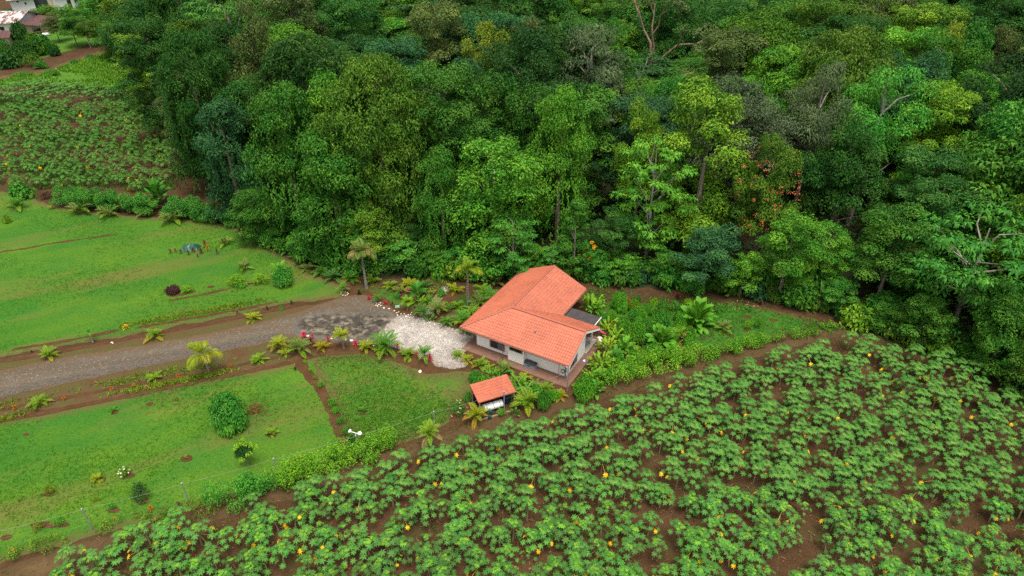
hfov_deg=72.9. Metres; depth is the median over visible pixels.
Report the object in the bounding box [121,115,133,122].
young papaya
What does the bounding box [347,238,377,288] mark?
palm
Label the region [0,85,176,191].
field greenery
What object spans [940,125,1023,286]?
forest tree
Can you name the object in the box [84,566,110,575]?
papaya plant
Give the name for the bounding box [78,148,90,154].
young papaya
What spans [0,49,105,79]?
dirt road
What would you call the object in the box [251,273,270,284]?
shrub
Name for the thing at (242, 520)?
papaya plant
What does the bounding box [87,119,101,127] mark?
young papaya
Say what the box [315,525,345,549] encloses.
papaya plant
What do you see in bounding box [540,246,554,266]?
forest bush
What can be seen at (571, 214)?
forest tree
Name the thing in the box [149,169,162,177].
young papaya
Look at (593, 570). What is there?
papaya plant
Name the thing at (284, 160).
forest tree
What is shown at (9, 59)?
bush
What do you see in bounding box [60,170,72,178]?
young papaya
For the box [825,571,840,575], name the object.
papaya plant
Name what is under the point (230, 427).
shrub
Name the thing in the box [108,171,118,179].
young papaya
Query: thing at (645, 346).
shrub
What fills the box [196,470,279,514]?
hedge
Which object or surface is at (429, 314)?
footpath
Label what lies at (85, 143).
young papaya
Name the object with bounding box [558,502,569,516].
papaya plant
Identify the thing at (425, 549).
papaya plant
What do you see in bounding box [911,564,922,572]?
papaya plant
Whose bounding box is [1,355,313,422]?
soil strip
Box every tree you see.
[9,20,26,41]
[28,5,59,15]
[38,12,63,41]
[51,4,78,17]
[57,12,87,46]
[66,6,87,14]
[73,0,103,28]
[73,15,95,47]
[83,17,101,44]
[90,12,120,59]
[92,0,127,35]
[94,0,162,70]
[104,14,185,130]
[106,0,160,43]
[110,29,167,105]
[129,0,188,22]
[141,0,212,34]
[144,18,225,95]
[147,71,158,105]
[151,73,248,180]
[154,26,252,193]
[173,0,226,11]
[174,0,242,33]
[178,0,278,53]
[180,19,265,147]
[191,96,269,227]
[209,76,288,201]
[216,0,261,26]
[218,202,234,213]
[220,0,282,105]
[226,187,279,246]
[231,436,257,465]
[239,21,321,76]
[240,80,335,258]
[243,31,372,218]
[256,0,330,37]
[256,5,314,29]
[262,213,296,247]
[269,43,320,158]
[282,0,337,28]
[285,225,316,251]
[288,128,378,275]
[304,68,394,204]
[308,51,442,275]
[312,0,396,57]
[313,0,391,57]
[314,236,346,263]
[320,32,380,58]
[333,47,397,93]
[338,198,394,251]
[342,68,404,179]
[342,247,370,268]
[359,0,411,41]
[361,15,419,58]
[361,34,437,90]
[368,90,481,225]
[378,242,394,269]
[384,233,418,262]
[385,60,498,235]
[386,0,475,38]
[388,0,446,36]
[388,0,467,73]
[388,30,444,70]
[390,67,473,112]
[401,221,428,249]
[410,26,468,68]
[410,144,469,251]
[418,237,450,262]
[422,5,500,104]
[437,10,524,89]
[441,55,494,116]
[441,242,472,271]
[442,0,507,36]
[446,134,548,285]
[458,68,570,210]
[459,19,511,96]
[469,248,493,267]
[476,22,589,198]
[480,29,564,84]
[487,210,541,276]
[490,14,543,48]
[492,0,524,13]
[496,23,581,180]
[498,0,591,38]
[509,17,540,37]
[514,11,558,26]
[518,0,580,26]
[520,83,596,245]
[521,241,548,267]
[523,82,624,222]
[534,244,564,265]
[548,0,607,25]
[548,20,636,112]
[553,20,628,170]
[555,15,644,119]
[555,18,593,28]
[558,199,596,272]
[572,0,646,13]
[573,11,608,22]
[580,249,611,277]
[587,205,642,272]
[588,30,645,112]
[589,76,661,159]
[590,90,692,213]
[591,0,647,45]
[598,50,677,125]
[600,248,637,276]
[606,19,672,88]
[608,134,699,263]
[610,96,669,238]
[618,0,719,76]
[619,1,702,74]
[622,73,695,165]
[623,0,684,23]
[631,0,707,27]
[632,0,763,84]
[643,246,688,281]
[647,50,735,80]
[652,58,716,91]
[655,72,759,255]
[669,222,743,284]
[674,70,806,226]
[678,0,749,65]
[678,25,768,109]
[682,75,780,218]
[683,0,756,61]
[700,0,765,11]
[704,259,738,287]
[706,15,766,75]
[717,252,764,296]
[719,5,812,88]
[728,132,803,252]
[729,43,848,179]
[734,0,795,59]
[747,207,831,300]
[749,97,839,202]
[760,0,818,73]
[765,60,852,206]
[772,23,850,104]
[779,267,820,296]
[787,0,847,36]
[787,24,899,215]
[792,109,888,258]
[810,0,910,54]
[812,219,855,293]
[814,0,867,25]
[816,64,943,225]
[821,274,859,305]
[824,12,897,136]
[829,47,950,197]
[838,0,919,57]
[838,47,908,115]
[846,202,944,294]
[866,173,992,299]
[870,295,905,328]
[871,141,976,247]
[876,24,950,151]
[878,0,972,57]
[878,79,982,208]
[890,284,958,342]
[894,79,998,174]
[895,199,1023,326]
[896,0,948,25]
[904,6,974,69]
[905,314,953,341]
[911,18,966,72]
[914,16,1006,119]
[931,0,1000,39]
[933,52,1023,174]
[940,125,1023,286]
[942,98,1023,270]
[943,0,988,9]
[949,293,1023,383]
[954,75,1018,174]
[964,0,1023,111]
[964,23,1023,85]
[970,193,1023,333]
[988,0,1023,66]
[996,329,1023,403]
[1004,32,1023,75]
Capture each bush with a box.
[0,40,10,50]
[0,49,21,69]
[9,71,32,77]
[10,39,34,58]
[19,50,42,64]
[25,32,37,41]
[27,36,48,54]
[33,60,48,68]
[37,34,51,50]
[41,69,59,76]
[47,43,60,55]
[249,218,263,239]
[256,227,281,247]
[267,234,288,255]
[287,240,301,256]
[291,246,313,265]
[308,246,341,269]
[343,257,373,277]
[370,260,388,275]
[377,249,389,269]
[381,253,404,275]
[400,251,429,279]
[403,233,425,255]
[429,248,450,281]
[444,255,474,280]
[469,271,488,282]
[479,253,510,283]
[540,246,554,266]
[551,240,584,265]
[554,253,581,279]
[572,262,596,281]
[592,268,612,288]
[598,241,617,267]
[608,259,641,290]
[612,250,645,283]
[640,264,658,285]
[650,258,688,292]
[677,273,706,295]
[685,262,707,273]
[702,271,716,290]
[710,271,744,297]
[742,278,768,304]
[745,256,779,286]
[764,271,790,288]
[765,284,783,304]
[781,283,818,310]
[807,260,839,298]
[807,295,830,313]
[830,300,846,318]
[838,301,877,335]
[864,290,905,311]
[864,308,890,333]
[881,318,909,340]
[898,289,950,345]
[898,330,930,354]
[922,312,964,344]
[926,331,957,362]
[951,341,975,363]
[971,341,1015,368]
[999,364,1023,389]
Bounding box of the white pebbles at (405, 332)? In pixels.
[378,315,471,368]
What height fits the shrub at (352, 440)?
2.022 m
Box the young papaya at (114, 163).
[108,157,122,166]
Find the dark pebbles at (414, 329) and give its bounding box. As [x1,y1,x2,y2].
[387,315,473,368]
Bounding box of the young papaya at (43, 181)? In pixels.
[31,177,47,186]
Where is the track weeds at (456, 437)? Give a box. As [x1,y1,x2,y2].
[1,321,850,575]
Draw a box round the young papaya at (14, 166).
[7,165,18,172]
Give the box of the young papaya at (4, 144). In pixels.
[0,142,11,151]
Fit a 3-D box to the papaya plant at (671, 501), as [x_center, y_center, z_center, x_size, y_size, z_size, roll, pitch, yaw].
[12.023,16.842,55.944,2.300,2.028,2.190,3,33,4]
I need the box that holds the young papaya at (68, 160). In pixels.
[61,158,74,167]
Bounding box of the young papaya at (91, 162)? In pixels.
[85,158,99,169]
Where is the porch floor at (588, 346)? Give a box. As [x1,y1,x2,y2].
[585,336,595,353]
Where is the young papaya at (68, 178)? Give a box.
[61,177,76,185]
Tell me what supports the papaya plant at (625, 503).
on the ground at (806, 550)
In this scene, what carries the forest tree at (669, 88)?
on the forest floor at (747, 238)
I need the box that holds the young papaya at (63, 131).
[59,130,74,137]
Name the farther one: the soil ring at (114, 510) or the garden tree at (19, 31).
the garden tree at (19, 31)
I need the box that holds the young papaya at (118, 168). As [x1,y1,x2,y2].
[114,163,127,170]
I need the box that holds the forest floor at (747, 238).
[209,64,1023,394]
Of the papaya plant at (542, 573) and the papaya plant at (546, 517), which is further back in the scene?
the papaya plant at (546, 517)
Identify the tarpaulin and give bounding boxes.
[181,243,200,251]
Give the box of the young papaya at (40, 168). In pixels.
[32,160,41,169]
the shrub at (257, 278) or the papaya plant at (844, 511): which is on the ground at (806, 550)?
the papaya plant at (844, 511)
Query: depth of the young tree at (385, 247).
85.45 m
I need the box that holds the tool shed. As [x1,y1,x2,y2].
[470,374,516,419]
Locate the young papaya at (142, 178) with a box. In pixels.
[136,176,146,184]
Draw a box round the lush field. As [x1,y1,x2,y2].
[0,60,144,90]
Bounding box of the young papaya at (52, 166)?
[44,165,55,173]
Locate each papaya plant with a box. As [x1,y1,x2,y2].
[48,565,73,575]
[54,542,85,567]
[57,557,84,575]
[76,548,113,575]
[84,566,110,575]
[95,545,122,571]
[108,570,124,575]
[111,523,141,550]
[111,543,125,556]
[127,536,157,560]
[128,551,160,575]
[131,520,155,543]
[144,557,172,575]
[149,516,180,543]
[152,526,179,552]
[154,541,182,568]
[162,526,191,549]
[165,506,190,534]
[167,557,190,575]
[168,540,194,562]
[182,556,213,575]
[183,518,215,547]
[185,556,216,575]
[199,544,225,568]
[207,525,219,538]
[213,567,234,575]
[215,526,239,549]
[226,556,236,570]
[235,522,252,545]
[235,559,264,575]
[236,518,250,527]
[236,548,268,572]
[242,491,266,511]
[243,572,259,575]
[245,528,273,554]
[246,512,267,531]
[247,503,278,523]
[249,544,278,575]
[250,521,271,546]
[262,509,290,532]
[269,541,294,568]
[277,527,296,551]
[283,506,304,529]
[293,524,322,553]
[294,501,318,523]
[294,550,321,575]
[295,569,315,575]
[298,483,324,511]
[298,502,321,523]
[310,569,328,575]
[313,521,323,529]
[314,544,344,570]
[315,524,337,548]
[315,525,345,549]
[318,492,340,516]
[323,505,337,518]
[323,564,346,575]
[324,535,338,550]
[334,542,357,568]
[335,501,358,524]
[338,481,359,504]
[338,523,350,538]
[345,521,374,546]
[348,490,370,513]
[350,532,382,560]
[351,560,375,575]
[358,500,383,522]
[367,553,393,575]
[373,533,399,564]
[374,566,395,575]
[378,521,404,550]
[380,485,405,507]
[386,551,401,566]
[388,518,400,527]
[390,507,415,529]
[392,537,418,564]
[399,571,416,575]
[407,498,435,526]
[408,499,433,523]
[409,488,435,512]
[414,542,440,566]
[415,554,442,575]
[418,533,435,544]
[430,498,452,518]
[430,560,455,575]
[433,527,460,552]
[433,570,449,575]
[435,549,458,574]
[442,523,463,544]
[447,488,472,513]
[447,500,475,526]
[449,530,478,562]
[450,515,471,540]
[463,557,489,575]
[464,544,489,571]
[468,517,492,543]
[469,498,492,522]
[476,494,499,517]
[481,561,508,575]
[484,526,510,547]
[487,526,510,551]
[490,485,509,510]
[495,543,518,564]
[497,561,520,575]
[500,514,523,538]
[502,492,524,515]
[503,518,525,540]
[514,572,527,575]
[515,496,538,520]
[519,545,537,564]
[520,527,543,553]
[528,570,547,575]
[531,524,554,550]
[531,559,560,575]
[534,514,555,542]
[539,502,563,520]
[541,519,567,548]
[543,484,564,504]
[544,554,568,575]
[547,518,574,543]
[555,521,583,549]
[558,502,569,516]
[560,548,587,575]
[564,480,595,506]
[566,541,589,566]
[566,558,590,575]
[570,501,594,524]
[574,517,593,536]
[578,564,604,575]
[583,538,607,558]
[584,561,607,575]
[589,480,612,506]
[590,517,610,537]
[591,550,623,573]
[595,499,618,520]
[605,524,628,546]
[607,560,638,575]
[613,509,636,533]
[617,537,643,564]
[618,500,630,510]
[621,521,649,546]
[621,562,647,575]
[625,566,646,575]
[630,495,641,507]
[638,510,662,535]
[642,534,667,559]
[648,481,675,505]
[649,483,673,507]
[650,562,671,575]
[667,518,689,546]
[668,559,695,575]
[672,554,697,575]
[676,497,699,518]
[677,525,703,554]
[680,563,710,575]
[681,490,704,515]
[681,536,710,559]
[688,534,716,564]
[690,526,711,546]
[696,497,723,523]
[698,557,725,575]
[701,492,728,517]
[701,516,724,538]
[710,537,736,558]
[715,542,740,568]
[719,513,746,535]
[722,485,744,509]
[730,526,759,550]
[735,491,760,517]
[735,548,761,570]
[737,561,763,575]
[747,506,769,528]
[750,516,775,537]
[750,536,777,564]
[751,527,773,548]
[752,492,771,512]
[753,486,776,508]
[757,565,775,575]
[758,528,786,554]
[766,499,795,525]
[776,522,802,547]
[786,512,805,527]
[787,570,804,575]
[794,568,815,575]
[798,501,811,515]
[808,554,838,575]
[815,492,840,517]
[817,533,835,553]
[819,508,848,534]
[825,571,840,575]
[827,505,855,533]
[829,540,858,562]
[831,564,857,575]
[832,518,857,544]
[834,495,861,517]
[847,563,873,575]
[850,504,875,523]
[850,537,876,561]
[852,480,877,506]
[852,522,878,546]
[865,504,898,533]
[865,538,892,560]
[867,494,890,516]
[871,512,896,537]
[872,560,903,575]
[880,554,904,575]
[881,497,907,528]
[892,505,916,524]
[892,523,915,547]
[894,565,921,575]
[901,494,912,504]
[901,500,928,519]
[910,545,939,572]
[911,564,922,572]
[917,508,946,525]
[920,518,947,541]
[920,520,944,541]
[920,570,940,575]
[926,561,952,575]
[927,534,954,556]
[934,540,958,567]
[936,545,974,572]
[938,494,968,522]
[943,529,968,551]
[944,564,973,575]
[953,531,979,560]
[959,502,969,512]
[971,537,999,562]
[976,522,1006,545]
[977,531,995,542]
[982,497,1006,522]
[982,552,1015,575]
[983,498,1009,521]
[983,569,1003,575]
[989,539,1015,559]
[992,502,1013,521]
[997,553,1022,574]
[1009,488,1023,518]
[1009,562,1023,575]
[1010,539,1023,556]
[1013,524,1023,546]
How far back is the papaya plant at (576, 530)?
52.02 m
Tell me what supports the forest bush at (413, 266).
on the forest floor at (747, 238)
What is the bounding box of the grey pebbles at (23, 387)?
[0,333,275,397]
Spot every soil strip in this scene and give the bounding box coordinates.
[0,234,114,252]
[0,305,294,362]
[0,356,279,410]
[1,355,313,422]
[12,329,120,350]
[135,301,277,328]
[167,291,195,296]
[169,279,269,300]
[295,360,346,444]
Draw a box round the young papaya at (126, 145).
[120,143,131,149]
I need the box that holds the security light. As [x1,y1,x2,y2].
[348,429,361,434]
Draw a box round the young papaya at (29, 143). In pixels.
[26,142,37,149]
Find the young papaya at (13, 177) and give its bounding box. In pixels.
[6,176,21,182]
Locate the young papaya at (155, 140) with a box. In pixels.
[150,138,159,144]
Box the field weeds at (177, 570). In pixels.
[117,345,1023,575]
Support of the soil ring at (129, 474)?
on the lawn at (89, 427)
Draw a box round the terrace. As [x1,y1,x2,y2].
[462,334,599,387]
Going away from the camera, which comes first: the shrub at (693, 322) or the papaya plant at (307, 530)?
the papaya plant at (307, 530)
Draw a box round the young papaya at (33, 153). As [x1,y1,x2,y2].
[27,152,44,159]
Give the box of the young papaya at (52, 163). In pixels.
[47,159,61,165]
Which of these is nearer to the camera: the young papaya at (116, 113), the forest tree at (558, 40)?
the forest tree at (558, 40)
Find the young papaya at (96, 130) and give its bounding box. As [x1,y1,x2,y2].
[88,128,100,137]
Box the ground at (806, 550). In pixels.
[0,0,1023,575]
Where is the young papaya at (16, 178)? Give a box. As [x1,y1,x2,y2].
[8,175,22,183]
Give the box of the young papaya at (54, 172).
[47,169,60,177]
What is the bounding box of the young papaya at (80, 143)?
[75,142,88,151]
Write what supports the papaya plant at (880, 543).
on the ground at (806, 550)
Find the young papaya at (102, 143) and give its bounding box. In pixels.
[95,141,110,150]
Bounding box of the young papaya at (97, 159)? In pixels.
[93,158,106,166]
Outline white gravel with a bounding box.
[376,315,474,368]
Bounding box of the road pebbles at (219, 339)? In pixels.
[2,295,390,394]
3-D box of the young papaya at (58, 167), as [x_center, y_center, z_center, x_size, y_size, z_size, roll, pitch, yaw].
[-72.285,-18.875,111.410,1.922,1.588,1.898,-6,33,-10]
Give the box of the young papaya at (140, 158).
[129,153,142,162]
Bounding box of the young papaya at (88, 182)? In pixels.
[86,176,98,185]
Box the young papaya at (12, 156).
[3,155,16,165]
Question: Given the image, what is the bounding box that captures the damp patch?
[292,311,395,341]
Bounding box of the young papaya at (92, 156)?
[85,152,103,162]
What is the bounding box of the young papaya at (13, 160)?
[11,158,21,165]
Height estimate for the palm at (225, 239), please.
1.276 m
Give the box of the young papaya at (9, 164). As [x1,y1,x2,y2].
[2,160,14,168]
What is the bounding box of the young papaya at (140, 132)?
[134,129,146,138]
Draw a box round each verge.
[0,301,327,369]
[0,338,415,416]
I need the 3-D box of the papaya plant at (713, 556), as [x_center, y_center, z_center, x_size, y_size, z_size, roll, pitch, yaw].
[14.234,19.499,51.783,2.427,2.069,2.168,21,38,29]
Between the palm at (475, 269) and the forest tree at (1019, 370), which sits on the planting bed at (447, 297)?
the palm at (475, 269)
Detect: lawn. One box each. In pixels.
[0,191,345,356]
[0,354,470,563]
[313,355,472,446]
[353,285,426,310]
[446,293,480,323]
[600,301,824,352]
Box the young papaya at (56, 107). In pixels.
[51,103,62,111]
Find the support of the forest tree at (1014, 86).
on the forest floor at (747, 238)
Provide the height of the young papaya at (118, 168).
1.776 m
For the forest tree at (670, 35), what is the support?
on the forest floor at (747, 238)
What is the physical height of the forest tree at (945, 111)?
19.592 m
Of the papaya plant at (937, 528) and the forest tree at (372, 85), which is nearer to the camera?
the papaya plant at (937, 528)
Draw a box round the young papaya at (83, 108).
[76,107,87,116]
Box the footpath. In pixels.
[420,286,449,317]
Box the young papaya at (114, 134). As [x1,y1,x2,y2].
[110,133,123,140]
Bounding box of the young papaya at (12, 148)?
[6,147,22,156]
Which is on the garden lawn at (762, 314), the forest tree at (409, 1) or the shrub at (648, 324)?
the shrub at (648, 324)
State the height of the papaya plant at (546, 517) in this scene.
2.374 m
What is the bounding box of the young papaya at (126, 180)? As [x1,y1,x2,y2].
[119,173,136,184]
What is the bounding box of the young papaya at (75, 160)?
[68,158,80,165]
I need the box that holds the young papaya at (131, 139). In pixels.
[127,138,139,146]
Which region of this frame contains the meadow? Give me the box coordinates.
[6,0,99,60]
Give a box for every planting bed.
[297,266,482,331]
[301,341,438,373]
[449,352,572,425]
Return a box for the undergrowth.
[164,116,1023,389]
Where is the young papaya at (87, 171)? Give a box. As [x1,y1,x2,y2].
[84,169,97,176]
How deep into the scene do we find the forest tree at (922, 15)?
120.82 m
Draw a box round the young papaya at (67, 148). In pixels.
[64,143,74,152]
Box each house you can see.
[0,11,58,32]
[0,30,13,43]
[6,0,54,10]
[52,0,79,9]
[459,265,601,378]
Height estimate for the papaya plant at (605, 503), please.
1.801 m
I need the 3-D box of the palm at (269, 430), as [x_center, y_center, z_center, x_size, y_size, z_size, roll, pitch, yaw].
[-21.875,13.139,63.052,1.370,0.949,1.563,-24,40,-32]
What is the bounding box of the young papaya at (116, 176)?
[109,174,123,185]
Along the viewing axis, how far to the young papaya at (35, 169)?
111.19 m
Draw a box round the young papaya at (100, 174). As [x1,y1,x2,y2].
[94,171,107,176]
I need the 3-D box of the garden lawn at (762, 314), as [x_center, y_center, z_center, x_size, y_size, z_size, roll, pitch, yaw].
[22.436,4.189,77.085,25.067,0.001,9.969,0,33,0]
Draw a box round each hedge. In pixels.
[5,498,218,562]
[49,184,157,215]
[158,193,236,228]
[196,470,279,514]
[263,422,397,492]
[604,337,714,385]
[694,330,785,358]
[770,320,854,342]
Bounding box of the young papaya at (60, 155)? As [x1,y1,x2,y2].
[54,153,68,161]
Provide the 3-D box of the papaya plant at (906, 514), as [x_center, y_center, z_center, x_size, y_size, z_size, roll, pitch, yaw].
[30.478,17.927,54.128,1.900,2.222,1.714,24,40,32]
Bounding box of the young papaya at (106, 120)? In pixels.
[101,116,112,123]
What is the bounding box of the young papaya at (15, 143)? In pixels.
[10,139,21,145]
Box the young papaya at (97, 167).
[95,163,106,170]
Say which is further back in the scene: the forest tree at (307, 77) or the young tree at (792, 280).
the forest tree at (307, 77)
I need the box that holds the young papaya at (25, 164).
[20,162,34,171]
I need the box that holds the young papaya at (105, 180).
[100,176,113,185]
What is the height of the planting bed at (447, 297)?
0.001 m
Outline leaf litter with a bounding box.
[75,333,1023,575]
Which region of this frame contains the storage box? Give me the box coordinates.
[524,359,536,369]
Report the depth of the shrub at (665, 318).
75.59 m
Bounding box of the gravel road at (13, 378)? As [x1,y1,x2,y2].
[0,295,398,396]
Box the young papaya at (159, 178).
[154,175,167,181]
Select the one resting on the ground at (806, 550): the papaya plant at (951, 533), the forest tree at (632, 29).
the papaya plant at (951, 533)
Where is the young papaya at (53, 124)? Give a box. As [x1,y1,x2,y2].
[49,119,61,128]
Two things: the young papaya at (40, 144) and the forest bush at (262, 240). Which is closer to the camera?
the forest bush at (262, 240)
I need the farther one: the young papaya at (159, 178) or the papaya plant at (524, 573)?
the young papaya at (159, 178)
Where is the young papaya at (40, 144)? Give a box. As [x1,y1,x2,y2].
[35,143,48,152]
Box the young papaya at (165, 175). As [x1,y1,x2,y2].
[161,168,173,178]
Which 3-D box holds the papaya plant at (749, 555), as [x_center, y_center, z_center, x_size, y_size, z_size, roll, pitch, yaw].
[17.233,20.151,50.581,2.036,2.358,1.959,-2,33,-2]
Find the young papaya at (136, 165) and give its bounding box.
[132,164,144,171]
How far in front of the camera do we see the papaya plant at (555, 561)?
49.68 m
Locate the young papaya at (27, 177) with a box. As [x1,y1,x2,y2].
[23,172,34,179]
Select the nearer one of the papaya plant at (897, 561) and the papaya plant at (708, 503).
the papaya plant at (897, 561)
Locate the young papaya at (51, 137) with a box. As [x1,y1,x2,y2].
[49,134,60,141]
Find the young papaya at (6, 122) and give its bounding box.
[3,119,15,125]
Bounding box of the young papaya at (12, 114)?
[6,112,18,120]
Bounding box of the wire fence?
[2,366,568,537]
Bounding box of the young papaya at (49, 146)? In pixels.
[45,142,55,148]
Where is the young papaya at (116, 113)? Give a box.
[107,112,119,119]
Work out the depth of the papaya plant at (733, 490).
54.56 m
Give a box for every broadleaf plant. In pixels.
[142,177,176,208]
[270,260,287,274]
[407,280,427,305]
[416,295,426,303]
[442,301,452,310]
[481,365,500,377]
[492,366,510,376]
[508,406,519,418]
[510,372,528,387]
[516,377,532,391]
[579,367,599,380]
[582,293,605,313]
[586,350,614,376]
[587,300,606,314]
[592,380,605,400]
[593,366,609,383]
[595,335,617,353]
[598,316,618,332]
[603,324,627,343]
[604,345,625,373]
[610,335,634,353]
[642,323,676,347]
[675,296,718,337]
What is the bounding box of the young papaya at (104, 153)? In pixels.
[101,147,111,155]
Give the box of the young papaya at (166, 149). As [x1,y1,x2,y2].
[161,146,173,152]
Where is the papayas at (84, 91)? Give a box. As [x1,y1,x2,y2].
[0,77,133,102]
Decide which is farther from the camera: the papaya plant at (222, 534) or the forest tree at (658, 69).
the forest tree at (658, 69)
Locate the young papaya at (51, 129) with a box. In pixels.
[42,128,55,133]
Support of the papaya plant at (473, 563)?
on the ground at (806, 550)
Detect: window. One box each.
[489,340,504,351]
[509,347,522,354]
[570,352,577,369]
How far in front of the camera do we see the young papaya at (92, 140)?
120.36 m
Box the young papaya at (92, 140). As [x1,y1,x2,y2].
[87,138,99,146]
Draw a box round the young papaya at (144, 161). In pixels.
[143,157,154,166]
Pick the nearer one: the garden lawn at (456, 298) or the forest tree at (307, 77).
the garden lawn at (456, 298)
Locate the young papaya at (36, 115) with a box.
[30,112,43,119]
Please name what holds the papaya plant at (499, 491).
on the ground at (806, 550)
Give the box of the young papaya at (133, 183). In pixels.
[127,181,141,190]
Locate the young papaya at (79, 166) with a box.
[76,162,89,172]
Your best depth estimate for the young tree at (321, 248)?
85.97 m
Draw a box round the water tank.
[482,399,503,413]
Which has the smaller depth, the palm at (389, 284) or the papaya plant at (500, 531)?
the papaya plant at (500, 531)
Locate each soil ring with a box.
[0,534,11,540]
[30,521,69,527]
[43,490,56,496]
[107,507,119,512]
[122,472,134,478]
[137,498,149,504]
[180,455,192,461]
[266,433,276,437]
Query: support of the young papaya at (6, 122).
on the ground at (806, 550)
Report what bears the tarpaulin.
on the lawn at (72, 318)
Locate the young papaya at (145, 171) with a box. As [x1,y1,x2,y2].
[138,168,150,178]
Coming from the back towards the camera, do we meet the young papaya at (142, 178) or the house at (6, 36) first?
the house at (6, 36)
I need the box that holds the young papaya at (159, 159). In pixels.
[152,158,164,167]
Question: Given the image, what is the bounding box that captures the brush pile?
[246,395,272,418]
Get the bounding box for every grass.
[0,297,288,422]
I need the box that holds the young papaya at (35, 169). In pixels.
[27,164,38,172]
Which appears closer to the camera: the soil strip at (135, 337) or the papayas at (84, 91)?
the soil strip at (135, 337)
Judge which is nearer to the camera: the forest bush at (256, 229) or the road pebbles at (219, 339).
the road pebbles at (219, 339)
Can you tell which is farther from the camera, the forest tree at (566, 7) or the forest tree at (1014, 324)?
the forest tree at (566, 7)
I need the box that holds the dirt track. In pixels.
[0,328,850,575]
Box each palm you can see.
[5,196,28,211]
[25,393,53,408]
[38,345,59,361]
[64,202,91,212]
[83,326,93,341]
[89,472,104,483]
[95,205,119,218]
[108,404,118,414]
[134,206,152,217]
[143,328,165,343]
[145,370,161,383]
[158,209,184,224]
[185,340,222,372]
[215,235,233,247]
[234,257,254,270]
[244,311,261,323]
[251,352,270,364]
[263,426,280,438]
[266,334,287,350]
[277,346,290,357]
[285,336,311,358]
[300,261,315,271]
[310,264,331,277]
[313,340,331,352]
[322,266,345,282]
[329,327,350,348]
[336,282,349,293]
[340,269,359,284]
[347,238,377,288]
[357,338,374,353]
[366,273,381,286]
[366,329,403,359]
[371,294,381,302]
[372,343,389,354]
[382,280,397,290]
[392,283,405,290]
[398,346,415,361]
[399,277,416,287]
[400,294,413,310]
[412,302,434,321]
[415,345,432,364]
[417,418,442,450]
[419,279,432,289]
[420,293,434,304]
[427,296,446,313]
[439,315,453,325]
[446,282,464,296]
[449,300,467,309]
[450,308,470,323]
[451,348,463,357]
[454,256,482,306]
[459,353,472,364]
[462,402,490,429]
[465,304,479,312]
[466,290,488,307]
[472,356,489,371]
[473,283,492,293]
[475,284,496,301]
[482,363,494,371]
[486,276,503,288]
[496,359,514,372]
[509,386,540,416]
[510,384,523,402]
[517,372,532,382]
[528,379,543,387]
[538,381,553,389]
[556,388,567,402]
[622,341,639,351]
[626,344,639,359]
[670,326,690,336]
[713,319,732,334]
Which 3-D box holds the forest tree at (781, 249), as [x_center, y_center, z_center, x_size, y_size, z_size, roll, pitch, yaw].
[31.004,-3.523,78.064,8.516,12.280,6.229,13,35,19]
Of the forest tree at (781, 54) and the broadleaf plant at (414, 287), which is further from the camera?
the forest tree at (781, 54)
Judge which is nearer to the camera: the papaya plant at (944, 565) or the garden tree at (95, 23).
the papaya plant at (944, 565)
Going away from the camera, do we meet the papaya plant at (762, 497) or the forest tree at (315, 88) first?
the papaya plant at (762, 497)
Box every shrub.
[1,215,11,223]
[7,181,37,200]
[31,521,45,531]
[38,190,53,198]
[43,485,54,493]
[50,515,64,525]
[105,502,116,510]
[117,466,130,477]
[130,481,151,503]
[163,284,180,294]
[180,285,193,292]
[206,391,248,429]
[217,410,245,438]
[226,274,246,284]
[234,281,247,289]
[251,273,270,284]
[270,265,293,286]
[317,381,324,387]
[327,398,336,407]
[331,406,338,414]
[336,417,344,424]
[341,427,348,434]
[346,435,358,454]
[437,289,445,296]
[451,397,467,419]
[462,390,471,402]
[467,369,480,382]
[478,375,490,381]
[496,408,506,416]
[532,383,541,392]
[536,388,552,411]
[547,389,560,401]
[572,373,597,404]
[593,305,603,315]
[600,313,609,323]
[603,358,614,368]
[604,367,616,381]
[606,309,616,319]
[610,352,623,366]
[611,291,623,309]
[614,316,630,333]
[616,302,627,314]
[616,336,626,349]
[619,292,627,304]
[623,360,634,373]
[624,319,645,345]
[627,308,638,320]
[628,298,638,309]
[628,348,638,358]
[634,305,647,320]
[638,343,651,350]
[638,348,651,364]
[642,319,653,332]
[644,304,654,314]
[647,342,664,359]
[649,298,657,306]
[649,305,656,314]
[651,310,671,326]
[652,314,663,332]
[657,301,667,310]
[668,300,680,310]
[670,332,678,341]
[673,310,682,320]
[674,318,686,330]
[675,310,691,325]
[682,298,692,307]
[682,333,694,346]
[685,325,695,337]
[690,315,702,327]
[714,304,725,312]
[744,321,752,327]
[754,317,763,327]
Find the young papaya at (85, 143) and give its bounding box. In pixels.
[80,142,94,152]
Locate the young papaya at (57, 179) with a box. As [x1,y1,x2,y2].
[50,178,62,184]
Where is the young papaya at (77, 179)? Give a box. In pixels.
[75,176,89,184]
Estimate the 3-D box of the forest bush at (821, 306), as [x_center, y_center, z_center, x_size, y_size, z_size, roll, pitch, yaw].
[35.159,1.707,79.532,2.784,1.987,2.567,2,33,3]
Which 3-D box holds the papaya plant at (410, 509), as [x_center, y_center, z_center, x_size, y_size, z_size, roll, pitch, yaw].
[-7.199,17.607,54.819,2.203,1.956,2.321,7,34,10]
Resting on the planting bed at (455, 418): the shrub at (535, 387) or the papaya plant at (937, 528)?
the shrub at (535, 387)
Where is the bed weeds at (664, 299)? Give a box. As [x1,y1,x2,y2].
[295,264,843,333]
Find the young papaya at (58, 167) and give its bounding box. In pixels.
[56,165,68,170]

